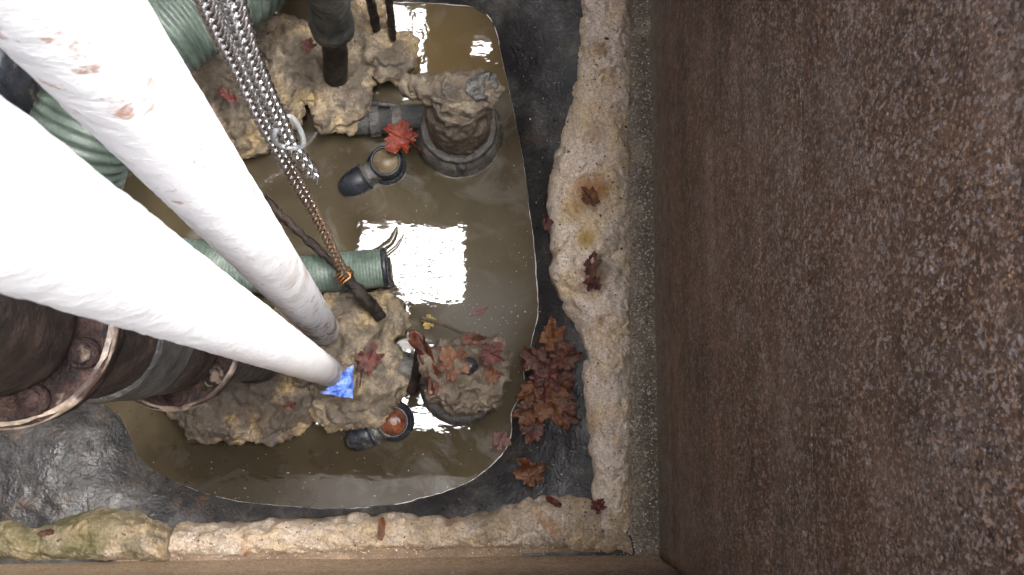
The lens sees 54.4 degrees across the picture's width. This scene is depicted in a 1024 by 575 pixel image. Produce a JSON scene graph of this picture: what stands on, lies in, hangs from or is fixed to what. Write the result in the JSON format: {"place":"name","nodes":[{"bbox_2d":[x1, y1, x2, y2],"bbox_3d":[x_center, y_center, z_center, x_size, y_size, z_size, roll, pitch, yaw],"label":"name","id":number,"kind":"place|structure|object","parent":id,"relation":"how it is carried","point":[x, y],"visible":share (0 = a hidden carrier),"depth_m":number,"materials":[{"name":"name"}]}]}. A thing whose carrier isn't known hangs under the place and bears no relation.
{"place":"outdoors","nodes":[
{"label":"outdoors","id":0,"kind":"place"},
{"bbox_2d":[271,114,305,150],"bbox_3d":[-0.162,-0.110,0.719,0.024,0.037,0.012,-25,65,-8],"label":"connecting link","id":1,"kind":"object","parent":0,"point":[296,123],"visible":0.91,"depth_m":0.72,"materials":[{"name":"metal"}]},
{"bbox_2d":[192,0,347,277],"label":"chain","id":2,"kind":"object","parent":1,"relation":"hanging from","point":[214,21],"visible":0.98,"depth_m":0.67,"materials":[{"name":"metal"}]},
{"bbox_2d":[220,0,319,184],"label":"chain","id":3,"kind":"object","parent":1,"relation":"hanging from","point":[239,18],"visible":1,"depth_m":0.59,"materials":[{"name":"metal"}]},
{"bbox_2d":[0,0,634,563],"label":"ground","id":4,"kind":"structure","parent":0,"point":[534,36],"depth_m":1.20,"materials":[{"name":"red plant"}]},
{"bbox_2d":[0,507,173,561],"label":"foam bead","id":5,"kind":"object","parent":4,"relation":"on","point":[103,533],"visible":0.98,"depth_m":1.13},
{"bbox_2d":[37,528,54,536],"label":"leaf","id":6,"kind":"object","parent":5,"relation":"on","point":[44,533],"visible":1,"depth_m":1.12,"materials":[{"name":"red plant"}]},
{"bbox_2d":[0,535,681,574],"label":"pit wall","id":7,"kind":"structure","parent":4,"relation":"on","point":[461,560],"depth_m":1.12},
{"bbox_2d":[168,495,632,558],"bbox_3d":[-0.126,0.283,1.183,0.536,0.076,0.074,0,84,-4],"label":"foam bead","id":8,"kind":"object","parent":4,"relation":"on","point":[526,515],"visible":0.97,"depth_m":1.16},
{"bbox_2d":[377,517,385,540],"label":"leaf","id":9,"kind":"object","parent":8,"relation":"on","point":[381,528],"visible":1,"depth_m":1.15,"materials":[{"name":"brown plant"}]},
{"bbox_2d":[545,496,561,507],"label":"leaf","id":10,"kind":"object","parent":8,"relation":"on","point":[553,501],"visible":1,"depth_m":1.16,"materials":[{"name":"red plant"}]},
{"bbox_2d":[591,498,606,513],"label":"leaf","id":11,"kind":"object","parent":8,"relation":"on","point":[597,506],"visible":1,"depth_m":1.16,"materials":[{"name":"red plant"}]},
{"bbox_2d":[173,0,656,559],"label":"grit","id":12,"kind":"object","parent":4,"relation":"on","point":[583,352],"visible":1,"depth_m":1.19,"materials":[{"name":"beige stone"}]},
{"bbox_2d":[511,400,537,426],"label":"leaf","id":13,"kind":"object","parent":4,"relation":"on","point":[525,413],"visible":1,"depth_m":1.21,"materials":[{"name":"brown plant"}]},
{"bbox_2d":[514,380,537,403],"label":"leaf","id":14,"kind":"object","parent":4,"relation":"on","point":[527,393],"visible":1,"depth_m":1.22,"materials":[{"name":"brown plant"}]},
{"bbox_2d":[512,458,545,487],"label":"leaf","id":15,"kind":"object","parent":4,"relation":"on","point":[529,473],"visible":1,"depth_m":1.19,"materials":[{"name":"brown plant"}]},
{"bbox_2d":[519,417,544,446],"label":"leaf","id":16,"kind":"object","parent":4,"relation":"on","point":[532,431],"visible":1,"depth_m":1.21,"materials":[{"name":"brown plant"}]},
{"bbox_2d":[519,345,551,372],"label":"leaf","id":17,"kind":"object","parent":4,"relation":"on","point":[532,357],"visible":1,"depth_m":1.21,"materials":[{"name":"brown plant"}]},
{"bbox_2d":[528,361,559,403],"bbox_3d":[0.043,0.112,1.204,0.042,0.013,0.042,-38,88,-6],"label":"leaf","id":18,"kind":"object","parent":4,"relation":"on","point":[541,375],"visible":1,"depth_m":1.20,"materials":[{"name":"red plant"}]},
{"bbox_2d":[542,214,553,231],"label":"leaf","id":19,"kind":"object","parent":4,"relation":"on","point":[548,222],"visible":1,"depth_m":1.21,"materials":[{"name":"red plant"}]},
{"bbox_2d":[538,316,565,354],"bbox_3d":[0.049,0.059,1.214,0.030,0.015,0.047,11,84,-3],"label":"leaf","id":20,"kind":"object","parent":4,"relation":"on","point":[552,335],"visible":1,"depth_m":1.22,"materials":[{"name":"brown plant"}]},
{"bbox_2d":[533,380,573,427],"bbox_3d":[0.050,0.141,1.203,0.050,0.012,0.058,0,84,-4],"label":"leaf","id":21,"kind":"object","parent":4,"relation":"on","point":[543,411],"visible":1,"depth_m":1.20,"materials":[{"name":"brown plant"}]},
{"bbox_2d":[547,340,582,371],"bbox_3d":[0.064,0.083,1.205,0.043,0.012,0.039,0,84,-4],"label":"leaf","id":22,"kind":"object","parent":4,"relation":"on","point":[565,356],"visible":1,"depth_m":1.21,"materials":[{"name":"brown plant"}]},
{"bbox_2d":[550,400,581,432],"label":"leaf","id":23,"kind":"object","parent":4,"relation":"on","point":[569,418],"visible":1,"depth_m":1.20,"materials":[{"name":"brown plant"}]},
{"bbox_2d":[557,370,576,400],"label":"leaf","id":24,"kind":"object","parent":4,"relation":"on","point":[565,379],"visible":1,"depth_m":1.21,"materials":[{"name":"brown plant"}]},
{"bbox_2d":[546,0,632,532],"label":"foam bead","id":25,"kind":"object","parent":4,"relation":"on","point":[579,235],"visible":1,"depth_m":1.20,"materials":[{"name":"beige plastic"}]},
{"bbox_2d":[581,186,599,206],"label":"leaf","id":26,"kind":"object","parent":25,"relation":"on","point":[590,197],"visible":1,"depth_m":1.19,"materials":[{"name":"brown plant"}]},
{"bbox_2d":[582,276,601,291],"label":"leaf","id":27,"kind":"object","parent":25,"relation":"on","point":[591,282],"visible":1,"depth_m":1.18,"materials":[{"name":"red plant"}]},
{"bbox_2d":[583,250,601,277],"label":"leaf","id":28,"kind":"object","parent":25,"relation":"on","point":[591,267],"visible":1,"depth_m":1.18,"materials":[{"name":"brown plant"}]},
{"bbox_2d":[627,0,1023,574],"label":"pit wall","id":29,"kind":"structure","parent":4,"relation":"on","point":[832,364],"depth_m":0.66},
{"bbox_2d":[102,0,536,508],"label":"water","id":30,"kind":"structure","parent":0,"point":[460,226],"depth_m":1.25,"materials":[{"name":"brown liquid"}]},
{"bbox_2d":[0,48,40,115],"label":"coupling","id":31,"kind":"object","parent":30,"relation":"on","point":[20,89],"visible":0.41,"depth_m":1.06,"materials":[{"name":"black plastic"}]},
{"bbox_2d":[0,294,276,430],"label":"riser pipe","id":32,"kind":"object","parent":30,"relation":"on","point":[55,363],"visible":0.45,"depth_m":0.52,"materials":[{"name":"brown metal"}]},
{"bbox_2d":[29,0,289,190],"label":"ribbed hose","id":33,"kind":"object","parent":30,"relation":"on","point":[184,26],"visible":0.16,"depth_m":0.97,"materials":[{"name":"green plastic"}]},
{"bbox_2d":[166,372,313,447],"bbox_3d":[-0.323,0.145,1.197,0.169,0.071,0.123,-26,87,-6],"label":"foam lump","id":34,"kind":"object","parent":30,"relation":"on","point":[255,413],"visible":0.68,"depth_m":1.17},
{"bbox_2d":[283,401,295,410],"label":"leaf","id":35,"kind":"object","parent":34,"relation":"on","point":[289,405],"visible":1,"depth_m":1.14,"materials":[{"name":"brown plant"}]},
{"bbox_2d":[182,238,394,293],"bbox_3d":[-0.308,-0.023,1.197,0.333,0.063,0.064,3,84,-3],"label":"ribbed hose","id":36,"kind":"object","parent":30,"relation":"on","point":[370,268],"visible":0.35,"depth_m":1.18,"materials":[{"name":"green plastic"}]},
{"bbox_2d":[192,0,419,159],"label":"foam lump","id":37,"kind":"object","parent":30,"relation":"on","point":[344,108],"visible":0.52,"depth_m":1.21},
{"bbox_2d":[218,86,236,102],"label":"leaf","id":38,"kind":"object","parent":37,"relation":"on","point":[228,95],"visible":1,"depth_m":1.16,"materials":[{"name":"plant"}]},
{"bbox_2d":[300,37,316,52],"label":"leaf","id":39,"kind":"object","parent":37,"relation":"on","point":[308,45],"visible":1,"depth_m":1.17,"materials":[{"name":"red plant"}]},
{"bbox_2d":[307,0,354,86],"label":"pipe","id":40,"kind":"object","parent":37,"relation":"on","point":[331,24],"visible":1,"depth_m":1.06,"materials":[{"name":"metal"}]},
{"bbox_2d":[366,0,380,33],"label":"rod","id":41,"kind":"object","parent":37,"relation":"on","point":[373,15],"visible":1,"depth_m":1.19,"materials":[{"name":"metal"}]},
{"bbox_2d":[385,0,396,40],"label":"rod","id":42,"kind":"object","parent":37,"relation":"on","point":[390,19],"visible":1,"depth_m":1.19,"materials":[{"name":"metal"}]},
{"bbox_2d":[273,288,411,432],"bbox_3d":[-0.206,0.085,1.205,0.178,0.089,0.181,0,84,-4],"label":"foam lump","id":43,"kind":"object","parent":30,"relation":"on","point":[380,393],"visible":0.61,"depth_m":1.18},
{"bbox_2d":[0,0,338,344],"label":"pole","id":44,"kind":"object","parent":43,"relation":"on","point":[115,78],"visible":1,"depth_m":0.32,"materials":[{"name":"white paint"}]},
{"bbox_2d":[0,96,343,386],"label":"pole","id":45,"kind":"object","parent":43,"relation":"on","point":[79,236],"visible":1,"depth_m":0.22,"materials":[{"name":"white paint"}]},
{"bbox_2d":[320,365,353,397],"bbox_3d":[-0.199,0.107,1.128,0.037,0.018,0.038,0,84,-4],"label":"tape","id":46,"kind":"object","parent":45,"relation":"attached to","point":[343,386],"visible":0.88,"depth_m":1.13,"materials":[{"name":"blue plastic"}]},
{"bbox_2d":[264,196,385,321],"bbox_3d":[-0.220,-0.037,1.171,0.019,0.048,0.200,-44,89,-6],"label":"rod","id":47,"kind":"object","parent":43,"relation":"on","point":[367,301],"visible":0.91,"depth_m":1.16,"materials":[{"name":"metal"}]},
{"bbox_2d":[333,266,354,285],"bbox_3d":[-0.194,-0.014,1.151,0.023,0.023,0.017,-44,89,-6],"label":"wire","id":48,"kind":"object","parent":47,"relation":"attached to","point":[343,278],"visible":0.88,"depth_m":1.14,"materials":[{"name":"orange metal"}]},
{"bbox_2d":[355,341,384,387],"bbox_3d":[-0.170,0.087,1.153,0.027,0.008,0.054,35,83,0],"label":"leaf","id":49,"kind":"object","parent":43,"relation":"on","point":[369,358],"visible":1,"depth_m":1.16,"materials":[{"name":"red plant"}]},
{"bbox_2d":[189,2,537,508],"bbox_3d":[-0.112,-0.016,1.246,0.358,0.002,0.692,22,84,-1],"label":"scum line","id":50,"kind":"object","parent":30,"relation":"on","point":[537,295],"visible":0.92,"depth_m":1.25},
{"bbox_2d":[207,152,527,498],"bbox_3d":[-0.197,0.041,1.211,0.438,0.053,0.432,0,84,-4],"label":"scum","id":51,"kind":"object","parent":30,"relation":"on","point":[455,317],"visible":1,"depth_m":1.25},
{"bbox_2d":[338,146,406,196],"bbox_3d":[-0.173,-0.141,1.248,0.092,0.047,0.050,-41,88,-6],"label":"pipe tee","id":52,"kind":"object","parent":30,"relation":"on","point":[382,166],"visible":0.94,"depth_m":1.23,"materials":[{"name":"black plastic"}]},
{"bbox_2d":[384,119,425,153],"bbox_3d":[-0.131,-0.184,1.215,0.052,0.009,0.044,0,84,-4],"label":"leaf","id":53,"kind":"object","parent":52,"relation":"on","point":[402,135],"visible":1,"depth_m":1.22,"materials":[{"name":"red plant"}]},
{"bbox_2d":[345,402,413,450],"bbox_3d":[-0.160,0.176,1.218,0.088,0.047,0.050,-37,88,-6],"label":"pipe elbow","id":54,"kind":"object","parent":30,"relation":"on","point":[397,425],"visible":0.74,"depth_m":1.20,"materials":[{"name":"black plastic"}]},
{"bbox_2d":[374,227,397,249],"bbox_3d":[-0.164,-0.053,1.250,0.070,0.012,0.020,-39,88,-6],"label":"wire","id":55,"kind":"object","parent":30,"relation":"on","point":[389,242],"visible":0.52,"depth_m":1.25,"materials":[{"name":"silver metal"}]},
{"bbox_2d":[387,234,403,255],"bbox_3d":[-0.156,-0.046,1.248,0.070,0.006,0.014,-39,88,-6],"label":"wire","id":56,"kind":"object","parent":30,"relation":"on","point":[392,249],"visible":0.56,"depth_m":1.25,"materials":[{"name":"silver metal"}]},
{"bbox_2d":[421,314,435,328],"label":"leaf","id":57,"kind":"object","parent":30,"relation":"on","point":[426,325],"visible":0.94,"depth_m":1.23,"materials":[{"name":"yellow plant"}]},
{"bbox_2d":[421,316,467,335],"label":"twig","id":58,"kind":"object","parent":30,"relation":"on","point":[423,318],"visible":1,"depth_m":1.20,"materials":[{"name":"brown wood"}]},
{"bbox_2d":[398,68,505,177],"bbox_3d":[-0.063,-0.204,1.187,0.114,0.202,0.114,-29,87,-6],"label":"clogged pipe","id":59,"kind":"object","parent":30,"relation":"on","point":[460,131],"visible":0.99,"depth_m":1.12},
{"bbox_2d":[356,100,424,136],"bbox_3d":[-0.147,-0.210,1.243,0.107,0.042,0.044,0,84,-4],"label":"pipe stub","id":60,"kind":"object","parent":59,"relation":"attached to","point":[379,118],"visible":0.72,"depth_m":1.23,"materials":[{"name":"grey plastic"}]},
{"bbox_2d":[417,332,512,425],"bbox_3d":[-0.057,0.111,1.187,0.112,0.143,0.112,0,84,-4],"label":"lump","id":61,"kind":"object","parent":30,"relation":"on","point":[474,396],"visible":0.83,"depth_m":1.14,"materials":[{"name":"beige stone"}]},
{"bbox_2d":[396,350,425,395],"bbox_3d":[-0.119,0.103,1.209,0.083,0.050,0.056,10,84,-3],"label":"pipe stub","id":62,"kind":"object","parent":61,"relation":"attached to","point":[408,367],"visible":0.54,"depth_m":1.20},
{"bbox_2d":[408,329,439,395],"bbox_3d":[-0.098,0.086,1.133,0.022,0.020,0.081,-21,86,-5],"label":"leaf","id":63,"kind":"object","parent":61,"relation":"on","point":[418,342],"visible":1,"depth_m":1.13,"materials":[{"name":"brown plant"}]},
{"bbox_2d":[437,346,470,381],"bbox_3d":[-0.066,0.087,1.123,0.038,0.006,0.041,0,84,-4],"label":"leaf","id":64,"kind":"object","parent":61,"relation":"on","point":[448,356],"visible":1,"depth_m":1.12,"materials":[{"name":"orange plant"}]},
{"bbox_2d":[460,332,486,344],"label":"leaf","id":65,"kind":"object","parent":61,"relation":"on","point":[473,338],"visible":1,"depth_m":1.13,"materials":[{"name":"red plant"}]},
{"bbox_2d":[477,341,504,368],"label":"leaf","id":66,"kind":"object","parent":61,"relation":"on","point":[489,355],"visible":1,"depth_m":1.13,"materials":[{"name":"red plant"}]},
{"bbox_2d":[484,366,502,382],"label":"leaf","id":67,"kind":"object","parent":61,"relation":"on","point":[492,373],"visible":1,"depth_m":1.13,"materials":[{"name":"orange plant"}]},
{"bbox_2d":[466,306,487,317],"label":"leaf","id":68,"kind":"object","parent":30,"relation":"on","point":[479,311],"visible":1,"depth_m":1.24,"materials":[{"name":"red plant"}]},
{"bbox_2d":[491,430,511,453],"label":"leaf","id":69,"kind":"object","parent":30,"relation":"on","point":[501,440],"visible":1,"depth_m":1.23,"materials":[{"name":"red plant"}]}
]}

